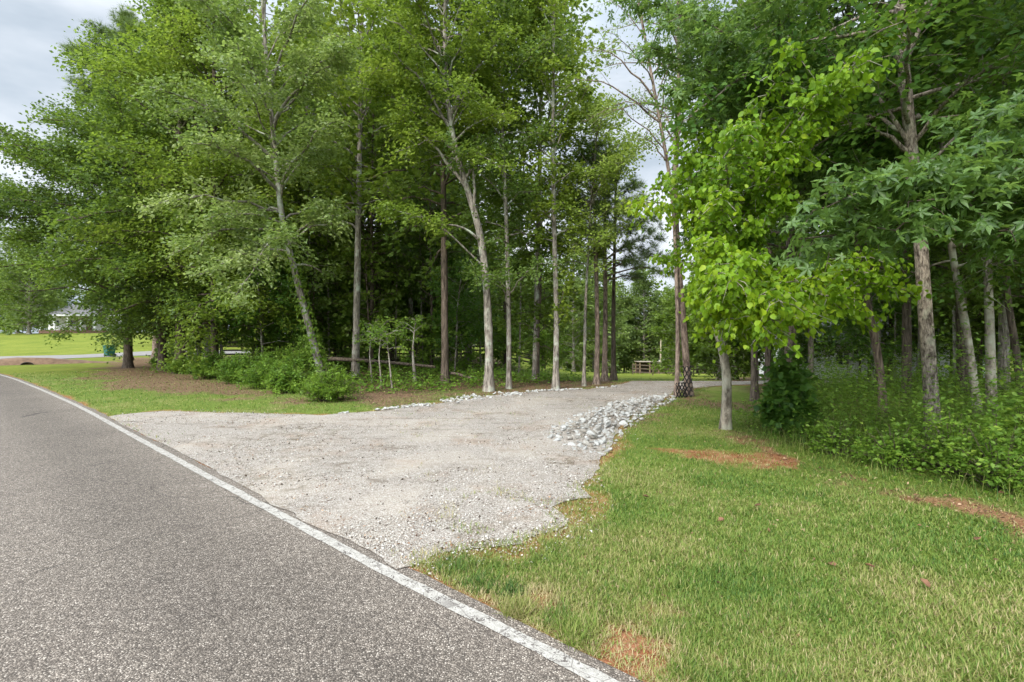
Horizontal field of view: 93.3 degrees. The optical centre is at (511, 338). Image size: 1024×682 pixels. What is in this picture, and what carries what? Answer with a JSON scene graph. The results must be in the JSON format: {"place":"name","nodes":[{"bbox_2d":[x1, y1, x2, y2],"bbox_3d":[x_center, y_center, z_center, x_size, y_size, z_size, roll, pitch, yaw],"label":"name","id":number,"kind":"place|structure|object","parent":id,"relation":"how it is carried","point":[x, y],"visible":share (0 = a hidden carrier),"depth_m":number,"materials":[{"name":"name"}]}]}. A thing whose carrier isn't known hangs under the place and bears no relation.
{"place":"outdoors","nodes":[
{"label":"outdoors","id":0,"kind":"place"},
{"bbox_2d":[0,350,249,358],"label":"paved driveway","id":1,"kind":"structure","parent":0,"point":[141,353],"depth_m":46.07,"materials":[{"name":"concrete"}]},
{"bbox_2d":[0,374,642,681],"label":"road","id":2,"kind":"structure","parent":0,"point":[124,557],"depth_m":3.07,"materials":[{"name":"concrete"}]},
{"bbox_2d":[0,374,618,681],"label":"road marking","id":3,"kind":"object","parent":2,"relation":"on","point":[585,671],"visible":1,"depth_m":3.13,"materials":[{"name":"paint"}]},
{"bbox_2d":[0,0,887,333],"label":"sky","id":4,"kind":"structure","parent":0,"point":[28,28],"materials":[{"name":"white"}]},
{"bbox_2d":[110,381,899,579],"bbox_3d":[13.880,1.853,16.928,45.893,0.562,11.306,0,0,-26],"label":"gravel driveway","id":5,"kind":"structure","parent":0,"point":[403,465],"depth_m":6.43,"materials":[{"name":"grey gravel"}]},
{"bbox_2d":[0,333,1023,681],"bbox_3d":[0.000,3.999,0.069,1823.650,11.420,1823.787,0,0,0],"label":"ground","id":6,"kind":"structure","parent":0,"point":[22,345],"depth_m":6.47,"materials":[{"name":"green plant"}]},
{"bbox_2d":[0,221,71,334],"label":"tree","id":7,"kind":"object","parent":6,"relation":"on","point":[21,322],"visible":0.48,"depth_m":77.53,"materials":[{"name":"green plant"}]},
{"bbox_2d":[0,249,73,333],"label":"tree","id":8,"kind":"object","parent":6,"relation":"on","point":[22,314],"visible":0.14,"depth_m":83.12,"materials":[{"name":"green plant"}]},
{"bbox_2d":[0,357,111,365],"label":"earth bank","id":9,"kind":"structure","parent":6,"relation":"on","point":[19,361],"depth_m":30.48,"materials":[{"name":"soil"}]},
{"bbox_2d":[39,305,142,332],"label":"house","id":10,"kind":"structure","parent":6,"relation":"on","point":[60,321],"depth_m":99.32,"materials":[{"name":"white"}]},
{"bbox_2d":[57,4,159,360],"bbox_3d":[-28.301,-11.414,36.206,8.737,26.670,8.702,0,0,-35],"label":"pine tree","id":11,"kind":"object","parent":6,"relation":"on","point":[126,15],"visible":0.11,"depth_m":34.45,"materials":[{"name":"green plant"}]},
{"bbox_2d":[0,84,286,367],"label":"spreading tree","id":12,"kind":"object","parent":6,"relation":"on","point":[87,279],"visible":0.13,"depth_m":23.21,"materials":[{"name":"green plant"}]},
{"bbox_2d":[0,50,306,370],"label":"spreading tree","id":13,"kind":"object","parent":6,"relation":"on","point":[162,332],"visible":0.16,"depth_m":21.71,"materials":[{"name":"green plant"}]},
{"bbox_2d":[0,0,315,373],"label":"spreading tree","id":14,"kind":"object","parent":6,"relation":"on","point":[139,120],"visible":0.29,"depth_m":20.21,"materials":[{"name":"green plant"}]},
{"bbox_2d":[153,350,202,373],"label":"shrub","id":15,"kind":"object","parent":6,"relation":"on","point":[178,367],"visible":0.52,"depth_m":22.05,"materials":[{"name":"green plant"}]},
{"bbox_2d":[77,0,297,356],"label":"hardwood tree","id":16,"kind":"object","parent":6,"relation":"on","point":[129,28],"visible":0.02,"depth_m":22.74,"materials":[{"name":"green plant"}]},
{"bbox_2d":[54,0,339,375],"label":"spreading tree","id":17,"kind":"object","parent":6,"relation":"on","point":[166,58],"visible":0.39,"depth_m":18.73,"materials":[{"name":"green plant"}]},
{"bbox_2d":[180,346,231,379],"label":"shrub","id":18,"kind":"object","parent":6,"relation":"on","point":[204,366],"visible":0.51,"depth_m":19.11,"materials":[{"name":"green plant"}]},
{"bbox_2d":[200,349,263,383],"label":"shrub","id":19,"kind":"object","parent":6,"relation":"on","point":[228,367],"visible":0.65,"depth_m":17.36,"materials":[{"name":"green plant"}]},
{"bbox_2d":[118,0,367,376],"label":"leaning tree","id":20,"kind":"object","parent":6,"relation":"on","point":[250,45],"visible":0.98,"depth_m":14.76,"materials":[{"name":"green plant"}]},
{"bbox_2d":[193,229,315,355],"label":"understory tree","id":21,"kind":"object","parent":6,"relation":"on","point":[281,302],"visible":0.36,"depth_m":20.63,"materials":[{"name":"green plant"}]},
{"bbox_2d":[232,354,296,389],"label":"shrub","id":22,"kind":"object","parent":6,"relation":"on","point":[253,378],"visible":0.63,"depth_m":15.50,"materials":[{"name":"green plant"}]},
{"bbox_2d":[244,316,306,355],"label":"bush","id":23,"kind":"object","parent":6,"relation":"on","point":[268,339],"visible":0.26,"depth_m":25.66,"materials":[{"name":"green plant"}]},
{"bbox_2d":[260,355,314,393],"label":"shrub","id":24,"kind":"object","parent":6,"relation":"on","point":[286,379],"visible":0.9,"depth_m":14.19,"materials":[{"name":"green plant"}]},
{"bbox_2d":[273,335,331,377],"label":"shrub","id":25,"kind":"object","parent":6,"relation":"on","point":[301,353],"visible":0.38,"depth_m":17.82,"materials":[{"name":"green plant"}]},
{"bbox_2d":[227,1,378,316],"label":"hardwood tree","id":26,"kind":"object","parent":6,"relation":"on","point":[321,239],"visible":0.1,"depth_m":25.12,"materials":[{"name":"green plant"}]},
{"bbox_2d":[269,244,361,356],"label":"understory tree","id":27,"kind":"object","parent":6,"relation":"on","point":[321,254],"visible":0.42,"depth_m":23.60,"materials":[{"name":"green plant"}]},
{"bbox_2d":[278,271,352,349],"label":"understory tree","id":28,"kind":"object","parent":6,"relation":"on","point":[321,295],"visible":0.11,"depth_m":26.59,"materials":[{"name":"green plant"}]},
{"bbox_2d":[291,105,356,366],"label":"slim tree","id":29,"kind":"object","parent":6,"relation":"on","point":[313,239],"visible":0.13,"depth_m":25.71,"materials":[{"name":"green plant"}]},
{"bbox_2d":[294,362,359,402],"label":"shrub","id":30,"kind":"object","parent":6,"relation":"on","point":[329,387],"visible":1,"depth_m":12.32,"materials":[{"name":"green plant"}]},
{"bbox_2d":[229,0,430,376],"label":"hardwood tree","id":31,"kind":"object","parent":6,"relation":"on","point":[341,176],"visible":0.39,"depth_m":20.12,"materials":[{"name":"green plant"}]},
{"bbox_2d":[314,304,383,367],"bbox_3d":[-7.726,0.035,24.643,3.801,3.806,3.659,0,0,15],"label":"bush","id":32,"kind":"object","parent":6,"relation":"on","point":[344,338],"visible":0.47,"depth_m":24.17,"materials":[{"name":"green plant"}]},
{"bbox_2d":[137,349,590,393],"bbox_3d":[-8.460,1.207,26.409,27.584,2.217,16.240,0,0,38],"label":"ground cover","id":33,"kind":"object","parent":6,"relation":"on","point":[437,364],"visible":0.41,"depth_m":18.91,"materials":[{"name":"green plant"}]},
{"bbox_2d":[310,229,420,371],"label":"understory tree","id":34,"kind":"object","parent":6,"relation":"on","point":[347,251],"visible":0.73,"depth_m":23.09,"materials":[{"name":"green plant"}]},
{"bbox_2d":[303,33,433,370],"bbox_3d":[-6.771,-6.488,23.956,6.616,16.742,6.816,0,0,-21],"label":"hardwood tree","id":35,"kind":"object","parent":6,"relation":"on","point":[379,141],"visible":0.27,"depth_m":23.79,"materials":[{"name":"green plant"}]},
{"bbox_2d":[332,256,415,359],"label":"understory tree","id":36,"kind":"object","parent":6,"relation":"on","point":[364,288],"visible":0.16,"depth_m":27.20,"materials":[{"name":"green plant"}]},
{"bbox_2d":[364,321,414,387],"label":"sapling","id":37,"kind":"object","parent":6,"relation":"on","point":[381,330],"visible":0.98,"depth_m":15.57,"materials":[{"name":"green plant"}]},
{"bbox_2d":[335,17,455,366],"bbox_3d":[-6.596,-8.276,27.998,8.079,20.443,8.323,0,0,-40],"label":"hardwood tree","id":38,"kind":"object","parent":6,"relation":"on","point":[391,355],"visible":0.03,"depth_m":28.14,"materials":[{"name":"green plant"}]},
{"bbox_2d":[365,132,435,366],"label":"slim tree","id":39,"kind":"object","parent":6,"relation":"on","point":[397,268],"visible":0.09,"depth_m":26.35,"materials":[{"name":"green plant"}]},
{"bbox_2d":[354,50,456,360],"bbox_3d":[-6.482,-9.257,30.939,8.048,22.390,9.670,0,0,-16],"label":"hardwood tree","id":40,"kind":"object","parent":6,"relation":"on","point":[410,303],"visible":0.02,"depth_m":31.09,"materials":[{"name":"green plant"}]},
{"bbox_2d":[392,314,426,383],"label":"sapling","id":41,"kind":"object","parent":6,"relation":"on","point":[417,320],"visible":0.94,"depth_m":17.25,"materials":[{"name":"green plant"}]},
{"bbox_2d":[391,319,440,370],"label":"bush","id":42,"kind":"object","parent":6,"relation":"on","point":[423,356],"visible":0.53,"depth_m":23.81,"materials":[{"name":"green plant"}]},
{"bbox_2d":[385,124,479,369],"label":"hardwood tree","id":43,"kind":"object","parent":6,"relation":"on","point":[405,248],"visible":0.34,"depth_m":24.75,"materials":[{"name":"green plant"}]},
{"bbox_2d":[382,176,498,360],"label":"broad tree","id":44,"kind":"object","parent":6,"relation":"on","point":[418,307],"visible":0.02,"depth_m":33.27,"materials":[{"name":"green plant"}]},
{"bbox_2d":[336,0,557,391],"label":"forked tree","id":45,"kind":"object","parent":6,"relation":"on","point":[398,13],"visible":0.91,"depth_m":14.29,"materials":[{"name":"green plant"}]},
{"bbox_2d":[346,0,559,382],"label":"hardwood tree","id":46,"kind":"object","parent":6,"relation":"on","point":[444,244],"visible":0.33,"depth_m":17.54,"materials":[{"name":"green plant"}]},
{"bbox_2d":[411,302,494,372],"bbox_3d":[-2.580,0.103,23.776,3.672,3.819,3.815,0,0,28],"label":"bush","id":47,"kind":"object","parent":6,"relation":"on","point":[471,355],"visible":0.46,"depth_m":23.15,"materials":[{"name":"green plant"}]},
{"bbox_2d":[423,256,502,371],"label":"understory tree","id":48,"kind":"object","parent":6,"relation":"on","point":[476,324],"visible":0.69,"depth_m":21.86,"materials":[{"name":"green plant"}]},
{"bbox_2d":[425,250,503,368],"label":"understory tree","id":49,"kind":"object","parent":6,"relation":"on","point":[464,290],"visible":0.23,"depth_m":25.05,"materials":[{"name":"green plant"}]},
{"bbox_2d":[456,567,504,592],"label":"grass tuft","id":50,"kind":"object","parent":6,"relation":"on","point":[476,579],"visible":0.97,"depth_m":3.15,"materials":[{"name":"green plant"}]},
{"bbox_2d":[478,325,531,368],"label":"bush","id":51,"kind":"object","parent":6,"relation":"on","point":[502,332],"visible":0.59,"depth_m":28.15,"materials":[{"name":"green plant"}]},
{"bbox_2d":[338,385,674,433],"bbox_3d":[0.926,1.600,12.642,5.897,0.264,8.652,0,0,29],"label":"riprap","id":52,"kind":"object","parent":6,"relation":"on","point":[457,399],"visible":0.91,"depth_m":12.22,"materials":[{"name":"stone"}]},
{"bbox_2d":[477,111,535,337],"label":"slim tree","id":53,"kind":"object","parent":6,"relation":"on","point":[517,242],"visible":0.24,"depth_m":20.37,"materials":[{"name":"green plant"}]},
{"bbox_2d":[467,150,546,365],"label":"hardwood tree","id":54,"kind":"object","parent":6,"relation":"on","point":[504,304],"visible":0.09,"depth_m":28.04,"materials":[{"name":"green plant"}]},
{"bbox_2d":[411,0,603,388],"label":"slender tree","id":55,"kind":"object","parent":6,"relation":"on","point":[520,190],"visible":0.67,"depth_m":14.79,"materials":[{"name":"green plant"}]},
{"bbox_2d":[494,585,545,619],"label":"grass tuft","id":56,"kind":"object","parent":6,"relation":"on","point":[517,608],"visible":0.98,"depth_m":2.84,"materials":[{"name":"green plant"}]},
{"bbox_2d":[425,0,619,380],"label":"hardwood tree","id":57,"kind":"object","parent":6,"relation":"on","point":[536,288],"visible":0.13,"depth_m":19.21,"materials":[{"name":"green plant"}]},
{"bbox_2d":[43,365,1023,681],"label":"leaf litter","id":58,"kind":"object","parent":6,"relation":"on","point":[561,473],"visible":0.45,"depth_m":6.28,"materials":[{"name":"brown plant"}]},
{"bbox_2d":[488,221,594,380],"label":"understory tree","id":59,"kind":"object","parent":6,"relation":"on","point":[536,314],"visible":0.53,"depth_m":19.06,"materials":[{"name":"green plant"}]},
{"bbox_2d":[512,283,574,370],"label":"understory tree","id":60,"kind":"object","parent":6,"relation":"on","point":[532,326],"visible":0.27,"depth_m":30.86,"materials":[{"name":"green plant"}]},
{"bbox_2d":[522,329,570,371],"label":"tree","id":61,"kind":"object","parent":6,"relation":"on","point":[544,335],"visible":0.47,"depth_m":28.67,"materials":[{"name":"green plant"}]},
{"bbox_2d":[510,0,604,388],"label":"slender tree","id":62,"kind":"object","parent":6,"relation":"on","point":[554,62],"visible":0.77,"depth_m":15.27,"materials":[{"name":"green plant"}]},
{"bbox_2d":[541,240,610,371],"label":"tree","id":63,"kind":"object","parent":6,"relation":"on","point":[577,285],"visible":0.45,"depth_m":61.80,"materials":[{"name":"green plant"}]},
{"bbox_2d":[550,607,617,651],"bbox_3d":[0.373,1.549,2.617,0.361,0.102,0.349,0,0,-42],"label":"grass tuft","id":64,"kind":"object","parent":6,"relation":"on","point":[583,627],"visible":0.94,"depth_m":2.61,"materials":[{"name":"green plant"}]},
{"bbox_2d":[550,131,634,384],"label":"pine tree","id":65,"kind":"object","parent":6,"relation":"on","point":[596,379],"visible":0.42,"depth_m":16.89,"materials":[{"name":"green plant"}]},
{"bbox_2d":[535,86,662,385],"bbox_3d":[2.893,-3.384,16.653,4.684,10.471,4.398,0,0,34],"label":"tall tree","id":66,"kind":"object","parent":6,"relation":"on","point":[629,151],"visible":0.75,"depth_m":15.83,"materials":[{"name":"green plant"}]},
{"bbox_2d":[560,248,637,371],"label":"tree","id":67,"kind":"object","parent":6,"relation":"on","point":[609,287],"visible":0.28,"depth_m":67.74,"materials":[{"name":"green plant"}]},
{"bbox_2d":[581,286,635,372],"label":"tree","id":68,"kind":"object","parent":6,"relation":"on","point":[619,339],"visible":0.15,"depth_m":102.12,"materials":[{"name":"green plant"}]},
{"bbox_2d":[557,164,674,381],"bbox_3d":[3.966,-2.658,18.450,4.872,9.017,3.831,0,0,0],"label":"pine tree","id":69,"kind":"object","parent":6,"relation":"on","point":[627,244],"visible":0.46,"depth_m":18.27,"materials":[{"name":"green plant"}]},
{"bbox_2d":[588,175,657,380],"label":"pine tree","id":70,"kind":"object","parent":6,"relation":"on","point":[613,374],"visible":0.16,"depth_m":19.42,"materials":[{"name":"green plant"}]},
{"bbox_2d":[599,278,646,371],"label":"tree","id":71,"kind":"object","parent":6,"relation":"on","point":[622,298],"visible":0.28,"depth_m":108.31,"materials":[{"name":"green plant"}]},
{"bbox_2d":[618,264,667,372],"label":"tree","id":72,"kind":"object","parent":6,"relation":"on","point":[651,306],"visible":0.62,"depth_m":107.89,"materials":[{"name":"green plant"}]},
{"bbox_2d":[563,0,742,396],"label":"tall tree","id":73,"kind":"object","parent":6,"relation":"on","point":[677,315],"visible":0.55,"depth_m":13.35,"materials":[{"name":"green plant"}]},
{"bbox_2d":[592,0,721,396],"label":"tall tree","id":74,"kind":"object","parent":6,"relation":"on","point":[684,344],"visible":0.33,"depth_m":13.53,"materials":[{"name":"green plant"}]},
{"bbox_2d":[644,297,681,372],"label":"tree","id":75,"kind":"object","parent":6,"relation":"on","point":[667,326],"visible":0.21,"depth_m":107.37,"materials":[{"name":"green plant"}]},
{"bbox_2d":[646,285,712,376],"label":"tree","id":76,"kind":"object","parent":6,"relation":"on","point":[667,314],"visible":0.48,"depth_m":52.49,"materials":[{"name":"green plant"}]},
{"bbox_2d":[680,276,760,379],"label":"tree","id":77,"kind":"object","parent":6,"relation":"on","point":[703,353],"visible":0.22,"depth_m":27.08,"materials":[{"name":"green plant"}]},
{"bbox_2d":[668,1,818,401],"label":"slim tree","id":78,"kind":"object","parent":6,"relation":"on","point":[754,383],"visible":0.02,"depth_m":12.42,"materials":[{"name":"green plant"}]},
{"bbox_2d":[684,0,844,380],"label":"hardwood tree","id":79,"kind":"object","parent":6,"relation":"on","point":[767,357],"visible":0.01,"depth_m":18.83,"materials":[{"name":"green plant"}]},
{"bbox_2d":[621,3,930,429],"bbox_3d":[3.900,-1.170,7.486,3.948,6.063,4.422,0,0,-12],"label":"dogwood tree","id":80,"kind":"object","parent":6,"relation":"on","point":[731,291],"visible":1,"depth_m":6.41,"materials":[{"name":"green plant"}]},
{"bbox_2d":[605,0,952,361],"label":"sweetgum tree","id":81,"kind":"object","parent":6,"relation":"on","point":[709,37],"visible":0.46,"depth_m":7.54,"materials":[{"name":"green plant"}]},
{"bbox_2d":[752,347,825,438],"bbox_3d":[4.614,0.917,8.084,1.063,1.608,1.050,0,0,33],"label":"shrub","id":82,"kind":"object","parent":6,"relation":"on","point":[786,384],"visible":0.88,"depth_m":7.88,"materials":[{"name":"green plant"}]},
{"bbox_2d":[803,411,876,456],"bbox_3d":[4.554,1.349,6.718,0.862,0.708,0.869,0,0,36],"label":"shrub","id":83,"kind":"object","parent":6,"relation":"on","point":[821,430],"visible":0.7,"depth_m":6.62,"materials":[{"name":"green plant"}]},
{"bbox_2d":[660,0,1023,447],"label":"oak tree","id":84,"kind":"object","parent":6,"relation":"on","point":[907,130],"visible":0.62,"depth_m":6.95,"materials":[{"name":"green plant"}]},
{"bbox_2d":[816,308,883,379],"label":"understory tree","id":85,"kind":"object","parent":6,"relation":"on","point":[836,351],"visible":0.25,"depth_m":35.10,"materials":[{"name":"green plant"}]},
{"bbox_2d":[758,319,984,378],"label":"house","id":86,"kind":"structure","parent":6,"relation":"on","point":[850,363],"depth_m":41.36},
{"bbox_2d":[732,297,1023,500],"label":"undergrowth","id":87,"kind":"object","parent":6,"relation":"on","point":[870,403],"visible":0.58,"depth_m":7.39,"materials":[{"name":"green plant"}]},
{"bbox_2d":[732,371,1023,509],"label":"undergrowth","id":88,"kind":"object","parent":6,"relation":"on","point":[863,425],"depth_m":7.54,"materials":[{"name":"green plant"}]},
{"bbox_2d":[814,236,947,395],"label":"understory tree","id":89,"kind":"object","parent":6,"relation":"on","point":[851,331],"visible":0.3,"depth_m":13.38,"materials":[{"name":"green plant"}]},
{"bbox_2d":[752,0,1023,421],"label":"slim tree","id":90,"kind":"object","parent":6,"relation":"on","point":[876,349],"visible":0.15,"depth_m":8.41,"materials":[{"name":"green plant"}]},
{"bbox_2d":[824,265,952,372],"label":"broad tree","id":91,"kind":"object","parent":6,"relation":"on","point":[889,326],"visible":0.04,"depth_m":35.22,"materials":[{"name":"green plant"}]},
{"bbox_2d":[846,419,940,473],"bbox_3d":[4.825,1.334,6.108,0.912,0.696,1.076,0,0,43],"label":"shrub","id":92,"kind":"object","parent":6,"relation":"on","point":[886,454],"visible":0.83,"depth_m":5.95,"materials":[{"name":"green plant"}]},
{"bbox_2d":[770,0,1023,287],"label":"sweetgum tree","id":93,"kind":"object","parent":6,"relation":"on","point":[945,196],"visible":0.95,"depth_m":4.58,"materials":[{"name":"green plant"}]},
{"bbox_2d":[794,0,1023,421],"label":"slim tree","id":94,"kind":"object","parent":6,"relation":"on","point":[963,315],"visible":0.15,"depth_m":8.94,"materials":[{"name":"green plant"}]},
{"bbox_2d":[805,0,1021,403],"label":"hardwood tree","id":95,"kind":"object","parent":6,"relation":"on","point":[907,330],"visible":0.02,"depth_m":11.57,"materials":[{"name":"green plant"}]},
{"bbox_2d":[883,309,952,369],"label":"understory tree","id":96,"kind":"object","parent":6,"relation":"on","point":[913,331],"visible":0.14,"depth_m":32.10,"materials":[{"name":"green plant"}]},
{"bbox_2d":[854,13,1020,392],"bbox_3d":[14.441,-6.929,13.906,6.323,17.589,7.596,0,0,-11],"label":"hardwood tree","id":97,"kind":"object","parent":6,"relation":"on","point":[1004,332],"depth_m":14.09,"materials":[{"name":"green plant"}]},
{"bbox_2d":[864,220,1023,327],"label":"broad tree","id":98,"kind":"object","parent":6,"relation":"on","point":[1018,318],"visible":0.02,"depth_m":20.32,"materials":[{"name":"green plant"}]},
{"bbox_2d":[866,49,1023,346],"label":"broad tree","id":99,"kind":"object","parent":6,"relation":"on","point":[972,322],"visible":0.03,"depth_m":15.68,"materials":[{"name":"green plant"}]},
{"bbox_2d":[882,0,1023,415],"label":"slim tree","id":100,"kind":"object","parent":6,"relation":"on","point":[988,309],"visible":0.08,"depth_m":9.01,"materials":[{"name":"green plant"}]},
{"bbox_2d":[882,52,1023,401],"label":"slim tree","id":101,"kind":"object","parent":6,"relation":"on","point":[958,329],"visible":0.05,"depth_m":12.41,"materials":[{"name":"green plant"}]},
{"bbox_2d":[888,393,1018,474],"bbox_3d":[5.352,1.196,5.762,1.033,1.097,1.096,0,0,-26],"label":"shrub","id":102,"kind":"object","parent":6,"relation":"on","point":[942,439],"visible":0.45,"depth_m":5.78,"materials":[{"name":"green plant"}]},
{"bbox_2d":[898,3,1023,407],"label":"slim tree","id":103,"kind":"object","parent":6,"relation":"on","point":[1012,328],"visible":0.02,"depth_m":10.47,"materials":[{"name":"green plant"}]},
{"bbox_2d":[929,398,1023,491],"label":"shrub","id":104,"kind":"object","parent":6,"relation":"on","point":[994,468],"visible":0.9,"depth_m":5.14,"materials":[{"name":"green plant"}]},
{"bbox_2d":[937,262,1023,366],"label":"understory tree","id":105,"kind":"object","parent":6,"relation":"on","point":[978,335],"visible":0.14,"depth_m":20.85,"materials":[{"name":"green plant"}]},
{"bbox_2d":[977,390,1023,466],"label":"shrub","id":106,"kind":"object","parent":6,"relation":"on","point":[1020,421],"visible":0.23,"depth_m":5.88,"materials":[{"name":"green plant"}]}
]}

